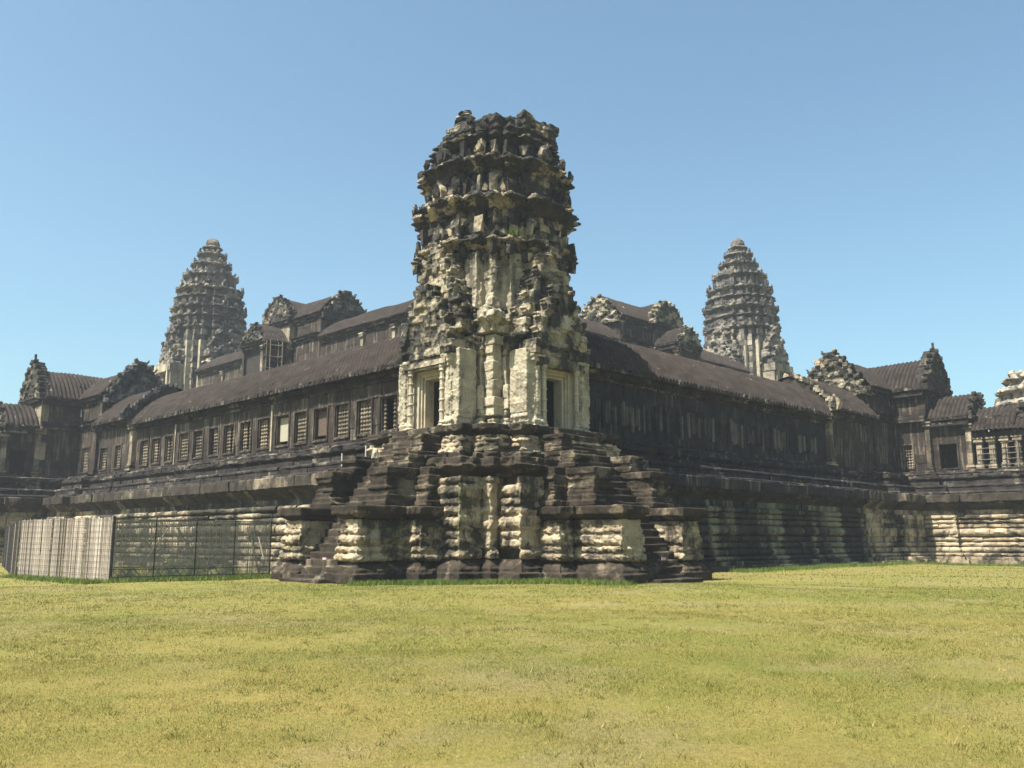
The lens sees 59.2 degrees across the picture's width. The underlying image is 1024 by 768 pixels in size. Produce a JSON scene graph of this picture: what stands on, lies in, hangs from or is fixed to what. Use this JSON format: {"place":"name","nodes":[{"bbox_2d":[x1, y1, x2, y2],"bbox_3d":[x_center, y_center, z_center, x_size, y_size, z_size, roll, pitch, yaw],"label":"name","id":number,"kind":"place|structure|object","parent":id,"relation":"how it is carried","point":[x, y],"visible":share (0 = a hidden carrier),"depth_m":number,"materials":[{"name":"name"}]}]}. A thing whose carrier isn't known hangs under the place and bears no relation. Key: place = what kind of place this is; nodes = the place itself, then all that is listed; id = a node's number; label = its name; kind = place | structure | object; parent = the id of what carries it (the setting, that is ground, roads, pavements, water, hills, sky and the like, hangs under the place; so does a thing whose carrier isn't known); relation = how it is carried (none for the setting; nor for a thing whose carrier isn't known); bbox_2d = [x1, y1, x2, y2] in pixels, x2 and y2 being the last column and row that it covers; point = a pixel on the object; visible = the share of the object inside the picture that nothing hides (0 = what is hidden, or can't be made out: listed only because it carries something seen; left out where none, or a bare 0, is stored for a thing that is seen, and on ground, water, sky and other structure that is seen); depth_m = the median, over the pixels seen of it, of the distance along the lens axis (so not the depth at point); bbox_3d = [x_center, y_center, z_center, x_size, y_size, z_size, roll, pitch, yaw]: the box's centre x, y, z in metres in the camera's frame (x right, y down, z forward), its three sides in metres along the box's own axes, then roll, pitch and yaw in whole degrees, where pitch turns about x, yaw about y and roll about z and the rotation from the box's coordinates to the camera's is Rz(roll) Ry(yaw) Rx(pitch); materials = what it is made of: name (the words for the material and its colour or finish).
{"place":"outdoors","nodes":[
{"label":"outdoors","id":0,"kind":"place"},
{"bbox_2d":[154,238,247,390],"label":"tower","id":1,"kind":"structure","parent":0,"point":[208,323],"depth_m":114.38,"materials":[{"name":"stone"}]},
{"bbox_2d":[239,290,366,376],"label":"pavilion","id":2,"kind":"structure","parent":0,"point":[296,328],"depth_m":95.58,"materials":[{"name":"stone"}]},
{"bbox_2d":[264,339,282,370],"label":"scaffold","id":3,"kind":"object","parent":2,"relation":"attached to","point":[270,344],"visible":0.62,"depth_m":93.73,"materials":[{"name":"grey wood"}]},
{"bbox_2d":[268,359,281,369],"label":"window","id":4,"kind":"structure","parent":2,"relation":"in","point":[279,362],"depth_m":95.12,"materials":[{"name":"stone"}]},
{"bbox_2d":[0,562,1023,767],"bbox_3d":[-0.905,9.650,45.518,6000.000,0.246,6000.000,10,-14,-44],"label":"ground","id":5,"kind":"structure","parent":0,"point":[773,580],"depth_m":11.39,"materials":[{"name":"green plant"}]},
{"bbox_2d":[2,516,115,581],"bbox_3d":[-26.391,8.816,48.555,2.360,2.743,30.692,7,-12,-36],"label":"screen fence","id":6,"kind":"object","parent":5,"relation":"on","point":[95,533],"visible":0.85,"depth_m":39.83,"materials":[{"name":"metal"}]},
{"bbox_2d":[0,354,183,562],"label":"entry pavilion","id":7,"kind":"structure","parent":5,"relation":"on","point":[68,442],"depth_m":77.50,"materials":[{"name":"stone"}]},
{"bbox_2d":[7,448,28,473],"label":"window","id":8,"kind":"structure","parent":7,"relation":"in","point":[27,450],"depth_m":77.28,"materials":[{"name":"stone"}]},
{"bbox_2d":[74,447,81,473],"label":"window","id":9,"kind":"structure","parent":7,"relation":"in","point":[78,450],"depth_m":79.98,"materials":[{"name":"stone"}]},
{"bbox_2d":[80,446,90,473],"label":"window","id":10,"kind":"structure","parent":7,"relation":"in","point":[84,465],"depth_m":78.93,"materials":[{"name":"stone"}]},
{"bbox_2d":[98,446,108,470],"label":"window","id":11,"kind":"structure","parent":7,"relation":"in","point":[103,456],"depth_m":75.73,"materials":[{"name":"stone"}]},
{"bbox_2d":[113,444,122,468],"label":"window","id":12,"kind":"structure","parent":7,"relation":"in","point":[118,447],"depth_m":73.59,"materials":[{"name":"stone"}]},
{"bbox_2d":[116,566,141,578],"bbox_3d":[-16.339,8.054,38.409,1.989,0.761,2.514,3,-10,-15],"label":"weed bush","id":13,"kind":"object","parent":5,"relation":"on","point":[127,571],"visible":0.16,"depth_m":38.29,"materials":[{"name":"green plant"}]},
{"bbox_2d":[144,555,189,576],"bbox_3d":[-15.267,8.121,39.953,3.684,1.159,3.994,2,-10,-9],"label":"weed bush","id":14,"kind":"object","parent":5,"relation":"on","point":[169,567],"visible":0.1,"depth_m":39.80,"materials":[{"name":"green plant"}]},
{"bbox_2d":[114,565,231,577],"bbox_3d":[-14.658,8.172,39.066,5.298,0.555,0.064,9,-13,-41],"label":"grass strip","id":15,"kind":"object","parent":5,"relation":"on","point":[176,566],"visible":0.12,"depth_m":38.88,"materials":[{"name":"plant"}]},
{"bbox_2d":[109,515,272,579],"bbox_3d":[-13.804,7.118,39.341,7.136,2.910,0.054,9,-13,-41],"label":"fence","id":16,"kind":"object","parent":5,"relation":"on","point":[162,544],"visible":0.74,"depth_m":39.10,"materials":[{"name":"metal"}]},
{"bbox_2d":[174,561,212,574],"bbox_3d":[-14.373,8.349,40.717,3.204,0.973,2.925,10,-14,-44],"label":"weed bush","id":17,"kind":"object","parent":5,"relation":"on","point":[192,569],"visible":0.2,"depth_m":40.90,"materials":[{"name":"green plant"}]},
{"bbox_2d":[194,351,241,386],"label":"gallery","id":18,"kind":"object","parent":5,"relation":"on","point":[231,368],"visible":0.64,"depth_m":107.60,"materials":[{"name":"stone"}]},
{"bbox_2d":[206,561,244,575],"bbox_3d":[-13.091,8.528,41.501,2.757,0.889,2.724,1,-10,-8],"label":"weed bush","id":19,"kind":"object","parent":5,"relation":"on","point":[230,569],"visible":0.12,"depth_m":41.39,"materials":[{"name":"green plant"}]},
{"bbox_2d":[85,336,400,570],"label":"gallery wing","id":20,"kind":"structure","parent":5,"relation":"on","point":[264,445],"depth_m":56.21,"materials":[{"name":"grey stone"}]},
{"bbox_2d":[138,438,149,466],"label":"window","id":21,"kind":"structure","parent":20,"relation":"in","point":[144,451],"depth_m":70.36,"materials":[{"name":"stone"}]},
{"bbox_2d":[150,436,161,464],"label":"window","id":22,"kind":"structure","parent":20,"relation":"in","point":[154,460],"depth_m":68.91,"materials":[{"name":"stone"}]},
{"bbox_2d":[163,434,174,462],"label":"window","id":23,"kind":"structure","parent":20,"relation":"in","point":[169,441],"depth_m":67.35,"materials":[{"name":"stone"}]},
{"bbox_2d":[177,431,189,460],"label":"window","id":24,"kind":"structure","parent":20,"relation":"in","point":[183,437],"depth_m":65.65,"materials":[{"name":"stone"}]},
{"bbox_2d":[191,428,204,458],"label":"window","id":25,"kind":"structure","parent":20,"relation":"in","point":[198,435],"depth_m":64.08,"materials":[{"name":"stone"}]},
{"bbox_2d":[207,425,219,456],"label":"window","id":26,"kind":"structure","parent":20,"relation":"in","point":[213,440],"depth_m":62.41,"materials":[{"name":"stone"}]},
{"bbox_2d":[222,422,235,454],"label":"window","id":27,"kind":"structure","parent":20,"relation":"in","point":[227,428],"depth_m":60.97,"materials":[{"name":"stone"}]},
{"bbox_2d":[238,419,252,452],"bbox_3d":[-17.319,3.446,59.192,0.479,2.098,1.578,10,-14,-44],"label":"window","id":28,"kind":"structure","parent":20,"relation":"in","point":[243,432],"depth_m":59.41,"materials":[{"name":"stone"}]},
{"bbox_2d":[256,416,270,450],"bbox_3d":[-15.691,3.169,57.588,0.481,2.093,1.680,10,-14,-44],"label":"window","id":29,"kind":"structure","parent":20,"relation":"in","point":[262,425],"depth_m":57.79,"materials":[{"name":"stone"}]},
{"bbox_2d":[274,412,290,447],"bbox_3d":[-14.120,2.900,56.040,0.486,2.101,1.731,10,-14,-44],"label":"window","id":30,"kind":"structure","parent":20,"relation":"in","point":[281,429],"depth_m":56.32,"materials":[{"name":"stone"}]},
{"bbox_2d":[293,409,308,445],"bbox_3d":[-12.632,2.645,54.575,0.484,2.092,1.539,10,-14,-44],"label":"window","id":31,"kind":"structure","parent":20,"relation":"in","point":[300,422],"depth_m":54.70,"materials":[{"name":"stone"}]},
{"bbox_2d":[312,405,328,442],"bbox_3d":[-11.114,2.382,53.082,0.482,2.097,1.633,10,-14,-44],"label":"window","id":32,"kind":"structure","parent":20,"relation":"in","point":[321,417],"depth_m":53.33,"materials":[{"name":"stone"}]},
{"bbox_2d":[333,401,350,439],"bbox_3d":[-9.575,2.116,51.566,0.479,2.097,1.577,10,-14,-44],"label":"window","id":33,"kind":"structure","parent":20,"relation":"in","point":[341,411],"depth_m":51.69,"materials":[{"name":"stone"}]},
{"bbox_2d":[355,397,373,436],"bbox_3d":[-8.054,1.857,50.067,0.486,2.099,1.584,10,-14,-44],"label":"window","id":34,"kind":"structure","parent":20,"relation":"in","point":[364,417],"depth_m":50.16,"materials":[{"name":"stone"}]},
{"bbox_2d":[378,392,398,433],"bbox_3d":[-6.482,1.584,48.514,0.481,2.100,1.734,10,-14,-44],"label":"window","id":35,"kind":"structure","parent":20,"relation":"in","point":[382,414],"depth_m":48.77,"materials":[{"name":"stone"}]},
{"bbox_2d":[251,540,259,574],"bbox_3d":[-11.633,7.993,40.979,0.561,1.769,0.066,9,-13,-41],"label":"leaning pole","id":36,"kind":"object","parent":5,"relation":"on","point":[255,557],"visible":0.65,"depth_m":40.95,"materials":[{"name":"grey wood"}]},
{"bbox_2d":[317,299,414,355],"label":"gallery","id":37,"kind":"object","parent":5,"relation":"on","point":[378,325],"visible":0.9,"depth_m":87.29,"materials":[{"name":"stone"}]},
{"bbox_2d":[270,109,711,583],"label":"corner tower","id":38,"kind":"structure","parent":5,"relation":"on","point":[494,352],"depth_m":42.18,"materials":[{"name":"stone"}]},
{"bbox_2d":[258,537,263,559],"bbox_3d":[-11.248,7.360,40.407,0.057,1.028,0.601,10,-14,-44],"label":"leaning pole","id":39,"kind":"object","parent":38,"relation":"on","point":[261,548],"visible":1,"depth_m":40.39,"materials":[{"name":"grey wood"}]},
{"bbox_2d":[341,445,366,465],"bbox_3d":[-7.994,3.748,45.490,0.070,1.134,2.118,10,-14,-44],"label":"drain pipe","id":40,"kind":"object","parent":38,"relation":"attached to","point":[365,454],"visible":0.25,"depth_m":44.85,"materials":[{"name":"white plastic"}]},
{"bbox_2d":[371,448,378,457],"bbox_3d":[-6.429,3.249,42.325,0.328,0.487,0.329,4,-11,-20],"label":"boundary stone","id":41,"kind":"object","parent":38,"relation":"on","point":[375,453],"visible":1,"depth_m":42.20,"materials":[{"name":"white stone"}]},
{"bbox_2d":[402,356,448,429],"bbox_3d":[-3.890,0.559,44.099,1.236,3.571,3.512,10,-14,-44],"label":"doorway","id":42,"kind":"structure","parent":38,"relation":"in","point":[422,374],"depth_m":44.48,"materials":[{"name":"stone"}]},
{"bbox_2d":[505,226,522,236],"bbox_3d":[0.030,-7.530,44.760,1.055,0.394,1.067,10,-14,-44],"label":"ledge plant","id":43,"kind":"object","parent":38,"relation":"on","point":[513,232],"visible":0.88,"depth_m":44.55,"materials":[{"name":"green plant"}]},
{"bbox_2d":[536,353,584,429],"bbox_3d":[2.056,0.553,44.080,3.502,3.584,1.236,10,-14,-44],"label":"doorway","id":44,"kind":"structure","parent":38,"relation":"in","point":[564,373],"depth_m":44.47,"materials":[{"name":"stone"}]},
{"bbox_2d":[580,318,620,340],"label":"gallery","id":45,"kind":"object","parent":5,"relation":"on","point":[593,328],"visible":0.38,"depth_m":92.13,"materials":[{"name":"stone"}]},
{"bbox_2d":[701,350,750,373],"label":"gallery","id":46,"kind":"object","parent":5,"relation":"on","point":[711,358],"visible":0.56,"depth_m":108.31,"materials":[{"name":"stone"}]},
{"bbox_2d":[578,294,702,360],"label":"pavilion","id":47,"kind":"structure","parent":46,"relation":"on","point":[658,326],"depth_m":96.88,"materials":[{"name":"stone"}]},
{"bbox_2d":[586,333,881,572],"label":"gallery wing","id":48,"kind":"structure","parent":5,"relation":"on","point":[739,456],"depth_m":54.85,"materials":[{"name":"grey stone"}]},
{"bbox_2d":[777,342,1023,564],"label":"entry pavilion","id":49,"kind":"structure","parent":5,"relation":"on","point":[905,441],"depth_m":69.94,"materials":[{"name":"stone"}]},
{"bbox_2d":[896,444,915,469],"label":"window","id":50,"kind":"structure","parent":49,"relation":"in","point":[899,451],"depth_m":74.53,"materials":[{"name":"stone"}]},
{"bbox_2d":[937,442,959,469],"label":"window","id":51,"kind":"structure","parent":49,"relation":"in","point":[939,451],"depth_m":72.52,"materials":[{"name":"stone"}]},
{"bbox_2d":[977,446,997,464],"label":"scaffold","id":52,"kind":"object","parent":49,"relation":"attached to","point":[992,447],"visible":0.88,"depth_m":70.31,"materials":[{"name":"grey wood"}]},
{"bbox_2d":[1001,440,1022,466],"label":"scaffold","id":53,"kind":"object","parent":49,"relation":"on","point":[1016,446],"visible":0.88,"depth_m":69.03,"materials":[{"name":"grey wood"}]},
{"bbox_2d":[994,370,1023,407],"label":"ruined tower","id":54,"kind":"structure","parent":5,"relation":"on","point":[1011,392],"depth_m":84.88,"materials":[{"name":"stone"}]},
{"bbox_2d":[0,0,1023,431],"label":"sky","id":55,"kind":"structure","parent":0,"point":[868,155],"materials":[{"name":"blue"}]},
{"bbox_2d":[2,560,1023,586],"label":"tall grass","id":56,"kind":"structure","parent":0,"point":[405,582],"depth_m":37.18,"materials":[{"name":"green plant"}]},
{"bbox_2d":[702,238,792,380],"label":"tower","id":57,"kind":"structure","parent":0,"point":[740,311],"depth_m":114.39,"materials":[{"name":"stone"}]}
]}

